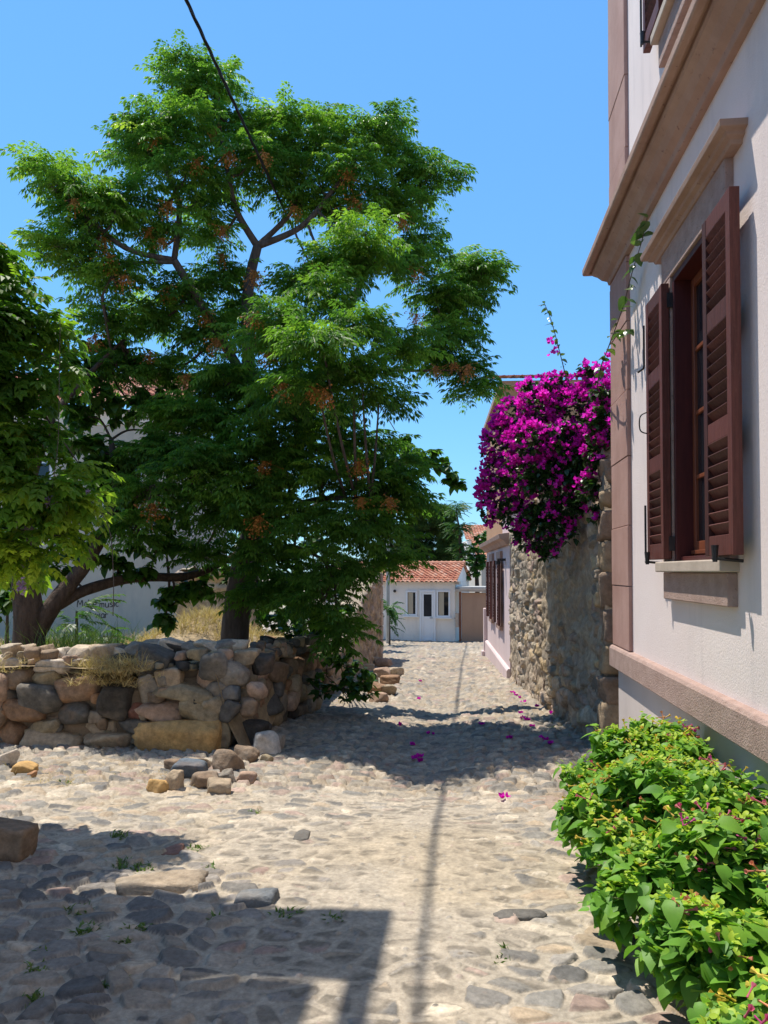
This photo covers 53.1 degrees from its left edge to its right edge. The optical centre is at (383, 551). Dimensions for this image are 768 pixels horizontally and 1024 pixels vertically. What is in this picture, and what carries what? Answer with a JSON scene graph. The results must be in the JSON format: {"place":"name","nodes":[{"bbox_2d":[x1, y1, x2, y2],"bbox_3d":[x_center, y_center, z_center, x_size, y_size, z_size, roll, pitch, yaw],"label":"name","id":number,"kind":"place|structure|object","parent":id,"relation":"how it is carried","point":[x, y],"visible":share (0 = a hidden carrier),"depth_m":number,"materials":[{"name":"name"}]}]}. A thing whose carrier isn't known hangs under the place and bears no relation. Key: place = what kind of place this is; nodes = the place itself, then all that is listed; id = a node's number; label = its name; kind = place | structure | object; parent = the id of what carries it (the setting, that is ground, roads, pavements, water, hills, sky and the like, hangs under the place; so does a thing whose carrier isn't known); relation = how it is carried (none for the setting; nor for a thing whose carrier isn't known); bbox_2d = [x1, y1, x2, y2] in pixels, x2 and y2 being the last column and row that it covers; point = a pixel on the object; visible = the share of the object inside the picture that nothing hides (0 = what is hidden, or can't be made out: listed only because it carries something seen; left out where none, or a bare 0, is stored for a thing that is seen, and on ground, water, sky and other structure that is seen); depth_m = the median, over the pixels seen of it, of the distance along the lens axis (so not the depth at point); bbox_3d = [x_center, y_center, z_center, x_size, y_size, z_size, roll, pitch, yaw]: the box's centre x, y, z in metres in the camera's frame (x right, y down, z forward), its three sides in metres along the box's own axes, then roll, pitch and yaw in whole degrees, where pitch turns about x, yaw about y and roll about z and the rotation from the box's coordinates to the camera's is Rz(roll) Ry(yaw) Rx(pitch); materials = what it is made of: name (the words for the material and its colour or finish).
{"place":"outdoors","nodes":[
{"label":"outdoors","id":0,"kind":"place"},
{"bbox_2d":[0,616,159,654],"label":"green grass","id":1,"kind":"structure","parent":0,"point":[69,642],"depth_m":9.20,"materials":[{"name":"green plant"}]},
{"bbox_2d":[0,616,321,745],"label":"garden soil","id":2,"kind":"structure","parent":0,"point":[238,729],"depth_m":8.91,"materials":[{"name":"beige soil"}]},
{"bbox_2d":[5,609,52,643],"bbox_3d":[-5.208,1.119,10.672,1.070,0.922,0.899,0,-2,6],"label":"tree of heaven","id":3,"kind":"object","parent":2,"relation":"on","point":[7,623],"visible":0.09,"depth_m":10.59,"materials":[{"name":"green plant"}]},
{"bbox_2d":[43,594,130,642],"bbox_3d":[-4.348,1.091,10.669,1.389,0.977,1.303,0,-2,6],"label":"tree of heaven","id":4,"kind":"object","parent":2,"relation":"on","point":[83,613],"visible":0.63,"depth_m":10.73,"materials":[{"name":"green plant"}]},
{"bbox_2d":[73,627,133,671],"bbox_3d":[-3.994,1.433,11.408,1.038,0.574,1.372,1,-2,-38],"label":"tree of heaven","id":5,"kind":"object","parent":2,"relation":"on","point":[114,635],"visible":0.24,"depth_m":11.59,"materials":[{"name":"green plant"}]},
{"bbox_2d":[0,602,344,702],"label":"dry grass","id":6,"kind":"structure","parent":2,"relation":"on","point":[111,669],"depth_m":7.87,"materials":[{"name":"plant"}]},
{"bbox_2d":[175,565,256,633],"bbox_3d":[-3.301,1.267,15.022,1.531,2.054,0.668,0,-2,6],"label":"ruin fragment","id":7,"kind":"object","parent":2,"relation":"on","point":[216,587],"visible":0.16,"depth_m":14.78,"materials":[{"name":"grey stone"}]},
{"bbox_2d":[0,335,467,671],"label":"tree","id":8,"kind":"object","parent":2,"relation":"on","point":[35,612],"visible":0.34,"depth_m":9.92,"materials":[{"name":"green plant"}]},
{"bbox_2d":[0,29,521,666],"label":"bead tree","id":9,"kind":"object","parent":2,"relation":"on","point":[248,403],"visible":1,"depth_m":9.91,"materials":[{"name":"green plant"}]},
{"bbox_2d":[184,0,395,430],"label":"overhead cable","id":10,"kind":"object","parent":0,"point":[187,2],"visible":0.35,"depth_m":8.50,"materials":[{"name":"rubber"}]},
{"bbox_2d":[0,0,610,572],"label":"sky","id":11,"kind":"structure","parent":0,"point":[516,91],"materials":[{"name":"blue"}]},
{"bbox_2d":[0,579,705,1023],"bbox_3d":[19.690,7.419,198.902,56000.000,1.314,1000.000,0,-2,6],"label":"street","id":12,"kind":"structure","parent":0,"point":[426,867],"depth_m":4.03,"materials":[{"name":"beige stone"}]},
{"bbox_2d":[0,749,19,765],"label":"loose stone","id":13,"kind":"object","parent":12,"relation":"on","point":[11,757],"visible":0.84,"depth_m":6.83,"materials":[{"name":"grey stone"}]},
{"bbox_2d":[0,817,38,861],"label":"stone block","id":14,"kind":"object","parent":12,"relation":"on","point":[18,840],"depth_m":4.34,"materials":[{"name":"brown stone"}]},
{"bbox_2d":[10,761,38,774],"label":"loose stone","id":15,"kind":"object","parent":12,"relation":"on","point":[24,766],"visible":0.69,"depth_m":6.49,"materials":[{"name":"yellow stone"}]},
{"bbox_2d":[27,770,37,776],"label":"loose stone","id":16,"kind":"object","parent":12,"relation":"on","point":[33,773],"visible":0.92,"depth_m":6.40,"materials":[{"name":"beige stone"}]},
{"bbox_2d":[0,242,124,611],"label":"tree","id":17,"kind":"object","parent":12,"relation":"on","point":[49,505],"visible":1,"depth_m":5.25,"materials":[{"name":"green plant"}]},
{"bbox_2d":[0,373,226,643],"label":"garden house","id":18,"kind":"structure","parent":12,"relation":"on","point":[135,607],"depth_m":17.23,"materials":[{"name":"grey paint"}]},
{"bbox_2d":[38,461,53,477],"bbox_3d":[-7.893,-1.248,17.264,0.900,1.600,0.090,0,-2,0],"label":"window","id":19,"kind":"structure","parent":18,"relation":"in","point":[42,471],"depth_m":17.23,"materials":[{"name":"glass"}]},
{"bbox_2d":[3,758,236,788],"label":"straw litter","id":20,"kind":"object","parent":12,"relation":"on","point":[77,780],"visible":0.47,"depth_m":6.28,"materials":[{"name":"plant"}]},
{"bbox_2d":[146,779,168,792],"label":"loose stone","id":21,"kind":"object","parent":12,"relation":"on","point":[157,786],"visible":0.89,"depth_m":5.90,"materials":[{"name":"yellow stone"}]},
{"bbox_2d":[115,869,208,895],"bbox_3d":[-1.150,1.733,3.959,0.475,0.102,0.231,0,-2,-8],"label":"flagstone","id":22,"kind":"object","parent":12,"relation":"on","point":[180,881],"visible":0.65,"depth_m":3.92,"materials":[{"name":"beige stone"}]},
{"bbox_2d":[0,633,324,753],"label":"dry stone wall","id":23,"kind":"structure","parent":12,"relation":"on","point":[183,708],"depth_m":7.83,"materials":[{"name":"stone"}]},
{"bbox_2d":[306,599,379,704],"bbox_3d":[-0.448,1.525,11.134,1.018,1.715,2.709,0,-2,6],"label":"creeper","id":24,"kind":"object","parent":23,"relation":"attached to","point":[356,688],"visible":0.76,"depth_m":10.16,"materials":[{"name":"green plant"}]},
{"bbox_2d":[164,758,178,769],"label":"loose stone","id":25,"kind":"object","parent":12,"relation":"on","point":[169,763],"visible":0.51,"depth_m":6.65,"materials":[{"name":"beige stone"}]},
{"bbox_2d":[161,843,184,854],"bbox_3d":[-1.238,1.801,4.542,0.124,0.114,0.170,0,-2,6],"label":"flagstone","id":26,"kind":"object","parent":12,"relation":"on","point":[175,849],"visible":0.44,"depth_m":4.52,"materials":[{"name":"stone"}]},
{"bbox_2d":[165,769,183,790],"bbox_3d":[-1.645,1.798,5.988,0.142,0.177,0.115,-1,-2,20],"label":"loose stone","id":27,"kind":"object","parent":12,"relation":"on","point":[174,779],"visible":0.77,"depth_m":5.96,"materials":[{"name":"beige stone"}]},
{"bbox_2d":[170,758,207,777],"bbox_3d":[-1.599,1.824,6.365,0.288,0.192,0.248,0,-2,6],"label":"loose stone","id":28,"kind":"object","parent":12,"relation":"on","point":[189,767],"visible":0.54,"depth_m":6.26,"materials":[{"name":"grey stone"}]},
{"bbox_2d":[189,757,211,767],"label":"loose stone","id":29,"kind":"object","parent":12,"relation":"on","point":[209,763],"visible":0.25,"depth_m":6.73,"materials":[{"name":"beige stone"}]},
{"bbox_2d":[189,770,218,787],"bbox_3d":[-1.427,1.824,6.103,0.272,0.148,0.190,0,-2,6],"label":"loose stone","id":30,"kind":"object","parent":12,"relation":"on","point":[199,779],"visible":0.69,"depth_m":6.05,"materials":[{"name":"brown stone"}]},
{"bbox_2d":[207,777,230,793],"bbox_3d":[-1.261,1.806,5.868,0.186,0.135,0.137,0,-2,-10],"label":"loose stone","id":31,"kind":"object","parent":12,"relation":"on","point":[217,785],"visible":0.88,"depth_m":5.82,"materials":[{"name":"beige stone"}]},
{"bbox_2d":[219,768,235,783],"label":"loose stone","id":32,"kind":"object","parent":12,"relation":"on","point":[227,773],"visible":0.54,"depth_m":6.19,"materials":[{"name":"grey stone"}]},
{"bbox_2d":[212,749,244,771],"bbox_3d":[-1.363,1.840,6.681,0.248,0.246,0.207,-1,-2,23],"label":"loose stone","id":33,"kind":"object","parent":12,"relation":"on","point":[222,759],"visible":0.72,"depth_m":6.62,"materials":[{"name":"beige stone"}]},
{"bbox_2d":[236,771,256,783],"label":"loose stone","id":34,"kind":"object","parent":12,"relation":"on","point":[251,776],"visible":0.79,"depth_m":6.19,"materials":[{"name":"brown stone"}]},
{"bbox_2d":[234,745,259,762],"bbox_3d":[-1.282,1.897,7.127,0.232,0.179,0.182,0,-2,6],"label":"loose stone","id":35,"kind":"object","parent":12,"relation":"on","point":[250,754],"visible":0.75,"depth_m":7.09,"materials":[{"name":"beige stone"}]},
{"bbox_2d":[234,719,269,744],"bbox_3d":[-1.462,1.922,8.146,0.458,0.303,0.341,0,-2,6],"label":"loose stone","id":36,"kind":"object","parent":12,"relation":"on","point":[252,727],"visible":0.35,"depth_m":8.00,"materials":[{"name":"grey stone"}]},
{"bbox_2d":[234,887,279,907],"bbox_3d":[-0.625,1.716,3.750,0.238,0.105,0.127,0,-2,-3],"label":"flagstone","id":37,"kind":"object","parent":12,"relation":"on","point":[256,898],"visible":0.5,"depth_m":3.72,"materials":[{"name":"grey stone"}]},
{"bbox_2d":[260,754,273,761],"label":"loose stone","id":38,"kind":"object","parent":12,"relation":"on","point":[266,757],"visible":0.71,"depth_m":7.07,"materials":[{"name":"beige stone"}]},
{"bbox_2d":[253,730,280,755],"bbox_3d":[-1.155,1.905,7.584,0.297,0.263,0.225,0,-2,-17],"label":"loose stone","id":39,"kind":"object","parent":12,"relation":"on","point":[267,741],"visible":0.73,"depth_m":7.50,"materials":[{"name":"grey stone"}]},
{"bbox_2d":[277,733,285,749],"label":"loose stone","id":40,"kind":"object","parent":12,"relation":"on","point":[282,738],"visible":0.39,"depth_m":7.78,"materials":[{"name":"grey stone"}]},
{"bbox_2d":[22,666,573,1006],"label":"street weeds","id":41,"kind":"object","parent":12,"relation":"on","point":[35,995],"visible":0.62,"depth_m":3.58,"materials":[{"name":"green plant"}]},
{"bbox_2d":[293,829,309,840],"bbox_3d":[-0.507,1.796,4.766,0.113,0.098,0.207,0,-2,6],"label":"flagstone","id":42,"kind":"object","parent":12,"relation":"on","point":[302,835],"visible":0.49,"depth_m":4.74,"materials":[{"name":"grey stone"}]},
{"bbox_2d":[228,529,383,635],"bbox_3d":[-2.604,1.242,23.985,5.244,4.187,2.213,0,-2,6],"label":"garden tree","id":43,"kind":"object","parent":12,"relation":"on","point":[266,620],"visible":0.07,"depth_m":23.73,"materials":[{"name":"green plant"}]},
{"bbox_2d":[321,573,383,693],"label":"ruined wall","id":44,"kind":"structure","parent":12,"relation":"on","point":[371,649],"depth_m":17.71,"materials":[{"name":"beige stone"}]},
{"bbox_2d":[362,664,374,670],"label":"rubble stone","id":45,"kind":"object","parent":12,"relation":"on","point":[370,667],"visible":0.44,"depth_m":16.74,"materials":[{"name":"stone"}]},
{"bbox_2d":[368,681,384,693],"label":"rubble stone","id":46,"kind":"object","parent":12,"relation":"on","point":[378,686],"visible":0.43,"depth_m":12.66,"materials":[{"name":"beige stone"}]},
{"bbox_2d":[369,692,388,702],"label":"rubble stone","id":47,"kind":"object","parent":12,"relation":"on","point":[383,697],"visible":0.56,"depth_m":11.69,"materials":[{"name":"beige stone"}]},
{"bbox_2d":[373,667,390,676],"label":"rubble stone","id":48,"kind":"object","parent":12,"relation":"on","point":[380,671],"visible":0.66,"depth_m":15.40,"materials":[{"name":"beige stone"}]},
{"bbox_2d":[375,658,392,666],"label":"rubble stone","id":49,"kind":"object","parent":12,"relation":"on","point":[380,662],"visible":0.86,"depth_m":18.33,"materials":[{"name":"brown stone"}]},
{"bbox_2d":[382,685,396,694],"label":"rubble stone","id":50,"kind":"object","parent":12,"relation":"on","point":[390,689],"visible":0.62,"depth_m":12.64,"materials":[{"name":"beige stone"}]},
{"bbox_2d":[380,675,399,684],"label":"rubble stone","id":51,"kind":"object","parent":12,"relation":"on","point":[390,679],"visible":0.78,"depth_m":14.30,"materials":[{"name":"brown stone"}]},
{"bbox_2d":[386,533,396,643],"bbox_3d":[0.141,1.314,27.544,0.700,4.400,0.150,0,-2,6],"label":"utility pole","id":52,"kind":"object","parent":12,"relation":"on","point":[388,604],"visible":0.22,"depth_m":27.47,"materials":[{"name":"concrete"}]},
{"bbox_2d":[383,599,409,644],"bbox_3d":[0.112,2.418,26.434,1.515,1.682,1.500,0,-2,6],"label":"tree of heaven","id":53,"kind":"object","parent":12,"relation":"on","point":[390,611],"visible":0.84,"depth_m":26.25,"materials":[{"name":"green plant"}]},
{"bbox_2d":[390,667,403,675],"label":"rubble stone","id":54,"kind":"object","parent":12,"relation":"on","point":[397,671],"visible":0.5,"depth_m":15.88,"materials":[{"name":"beige stone"}]},
{"bbox_2d":[327,561,471,641],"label":"white cottage","id":55,"kind":"structure","parent":12,"relation":"on","point":[428,598],"depth_m":29.41,"materials":[{"name":"paint"}]},
{"bbox_2d":[403,591,418,616],"bbox_3d":[1.025,2.016,29.441,0.620,1.010,0.130,0,-2,15],"label":"window","id":56,"kind":"structure","parent":55,"relation":"in","point":[411,596],"depth_m":29.45,"materials":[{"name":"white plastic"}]},
{"bbox_2d":[420,590,435,640],"bbox_3d":[1.667,2.487,29.270,0.620,2.000,0.080,0,-2,15],"label":"door","id":57,"kind":"structure","parent":55,"relation":"in","point":[427,597],"depth_m":29.26,"materials":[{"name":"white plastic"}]},
{"bbox_2d":[433,590,451,618],"bbox_3d":[2.217,2.018,29.118,0.710,1.070,0.130,0,-2,15],"label":"window","id":58,"kind":"structure","parent":55,"relation":"in","point":[442,596],"depth_m":29.12,"materials":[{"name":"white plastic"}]},
{"bbox_2d":[370,503,463,560],"bbox_3d":[1.432,0.577,36.446,5.061,6.383,2.800,0,-2,15],"label":"pine tree","id":59,"kind":"object","parent":12,"relation":"on","point":[441,545],"visible":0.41,"depth_m":35.55,"materials":[{"name":"green plant"}]},
{"bbox_2d":[438,500,476,560],"bbox_3d":[3.269,0.731,32.890,1.968,5.882,1.728,0,-2,6],"label":"tree of heaven","id":60,"kind":"object","parent":12,"relation":"on","point":[457,510],"visible":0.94,"depth_m":32.92,"materials":[{"name":"green plant"}]},
{"bbox_2d":[454,586,485,641],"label":"tan gate","id":61,"kind":"structure","parent":12,"relation":"on","point":[472,606],"depth_m":28.78,"materials":[{"name":"paint"}]},
{"bbox_2d":[460,530,486,592],"bbox_3d":[3.824,1.331,32.048,1.514,4.455,1.412,0,-2,6],"label":"fig tree","id":62,"kind":"object","parent":12,"relation":"on","point":[471,560],"visible":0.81,"depth_m":31.90,"materials":[{"name":"green plant"}]},
{"bbox_2d":[462,524,486,569],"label":"distant house","id":63,"kind":"structure","parent":12,"relation":"on","point":[480,529],"depth_m":59.36,"materials":[{"name":"ceramic"}]},
{"bbox_2d":[469,539,486,592],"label":"distant house","id":64,"kind":"structure","parent":12,"relation":"on","point":[482,579],"depth_m":41.40,"materials":[{"name":"grey paint"}]},
{"bbox_2d":[479,514,518,677],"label":"pink house","id":65,"kind":"structure","parent":12,"relation":"on","point":[496,651],"depth_m":17.09,"materials":[{"name":"paint"}]},
{"bbox_2d":[486,553,493,622],"bbox_3d":[2.746,0.942,19.754,0.158,1.750,1.500,0,-2,4],"label":"window","id":66,"kind":"structure","parent":65,"relation":"in","point":[489,577],"depth_m":19.31,"materials":[{"name":"wood"}]},
{"bbox_2d":[492,551,502,630],"bbox_3d":[2.593,0.880,17.384,0.158,1.750,1.550,0,-2,4],"label":"window","id":67,"kind":"structure","parent":65,"relation":"in","point":[497,570],"depth_m":16.90,"materials":[{"name":"wood"}]},
{"bbox_2d":[498,792,509,797],"bbox_3d":[0.886,1.797,5.659,0.103,0.046,0.070,1,-2,-32],"label":"fallen blossom","id":68,"kind":"object","parent":12,"relation":"on","point":[502,795],"visible":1,"depth_m":5.66,"materials":[{"name":"pink plant"}]},
{"bbox_2d":[493,909,546,920],"bbox_3d":[0.612,1.728,3.582,0.299,0.100,0.129,0,-2,6],"label":"flagstone","id":69,"kind":"object","parent":12,"relation":"on","point":[525,914],"visible":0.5,"depth_m":3.56,"materials":[{"name":"grey stone"}]},
{"bbox_2d":[523,795,559,808],"bbox_3d":[1.162,1.852,5.534,0.317,0.106,0.347,0,-2,6],"label":"flagstone","id":70,"kind":"object","parent":12,"relation":"on","point":[551,801],"visible":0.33,"depth_m":5.55,"materials":[{"name":"beige stone"}]},
{"bbox_2d":[508,435,618,736],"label":"stone wall","id":71,"kind":"structure","parent":12,"relation":"on","point":[560,622],"depth_m":9.22,"materials":[{"name":"beige stone"}]},
{"bbox_2d":[472,213,652,562],"bbox_3d":[1.932,-0.349,7.564,2.067,4.863,3.680,0,-2,6],"label":"bougainvillea","id":72,"kind":"object","parent":71,"relation":"attached to","point":[563,445],"visible":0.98,"depth_m":8.56,"materials":[{"name":"purple plant"}]},
{"bbox_2d":[552,744,605,792],"bbox_3d":[1.477,1.468,4.609,0.780,0.597,0.951,-1,-2,39],"label":"four oclock plant","id":73,"kind":"object","parent":12,"relation":"on","point":[575,776],"visible":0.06,"depth_m":4.56,"materials":[{"name":"green plant"}]},
{"bbox_2d":[551,750,670,879],"bbox_3d":[1.337,1.411,3.940,0.916,0.645,0.951,0,-2,6],"label":"four oclock plant","id":74,"kind":"object","parent":12,"relation":"on","point":[579,808],"visible":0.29,"depth_m":3.89,"materials":[{"name":"green plant"}]},
{"bbox_2d":[580,711,726,776],"bbox_3d":[1.582,1.371,4.560,0.827,0.792,0.787,0,-2,6],"label":"four oclock plant","id":75,"kind":"object","parent":12,"relation":"on","point":[666,739],"visible":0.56,"depth_m":4.50,"materials":[{"name":"green plant"}]},
{"bbox_2d":[567,808,756,951],"bbox_3d":[1.274,1.389,3.178,0.960,0.616,0.928,0,-2,6],"label":"four oclock plant","id":76,"kind":"object","parent":12,"relation":"on","point":[633,868],"visible":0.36,"depth_m":3.09,"materials":[{"name":"green plant"}]},
{"bbox_2d":[582,0,767,797],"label":"pink house","id":77,"kind":"structure","parent":12,"relation":"on","point":[688,119],"depth_m":4.94,"materials":[{"name":"paint"}]},
{"bbox_2d":[640,0,691,67],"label":"window","id":78,"kind":"structure","parent":77,"relation":"in","point":[663,20],"depth_m":5.42,"materials":[{"name":"stone"}]},
{"bbox_2d":[637,117,747,606],"bbox_3d":[2.075,-0.963,4.872,0.503,2.570,1.863,0,-2,6],"label":"window","id":79,"kind":"structure","parent":77,"relation":"in","point":[693,522],"depth_m":4.84,"materials":[{"name":"wood"}]},
{"bbox_2d":[592,749,767,823],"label":"four oclock plant","id":80,"kind":"object","parent":12,"relation":"on","point":[701,782],"visible":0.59,"depth_m":3.69,"materials":[{"name":"green plant"}]},
{"bbox_2d":[624,883,767,1023],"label":"four oclock plant","id":81,"kind":"object","parent":12,"relation":"on","point":[692,946],"visible":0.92,"depth_m":2.45,"materials":[{"name":"green plant"}]},
{"bbox_2d":[653,796,767,919],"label":"four oclock plant","id":82,"kind":"object","parent":12,"relation":"on","point":[704,858],"visible":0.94,"depth_m":2.90,"materials":[{"name":"green plant"}]},
{"bbox_2d":[686,966,767,1023],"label":"four oclock plant","id":83,"kind":"object","parent":12,"relation":"on","point":[752,1008],"visible":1,"depth_m":2.07,"materials":[{"name":"green plant"}]},
{"bbox_2d":[481,373,608,539],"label":"ochre house","id":84,"kind":"structure","parent":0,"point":[496,529],"depth_m":17.36,"materials":[{"name":"paint"}]}
]}

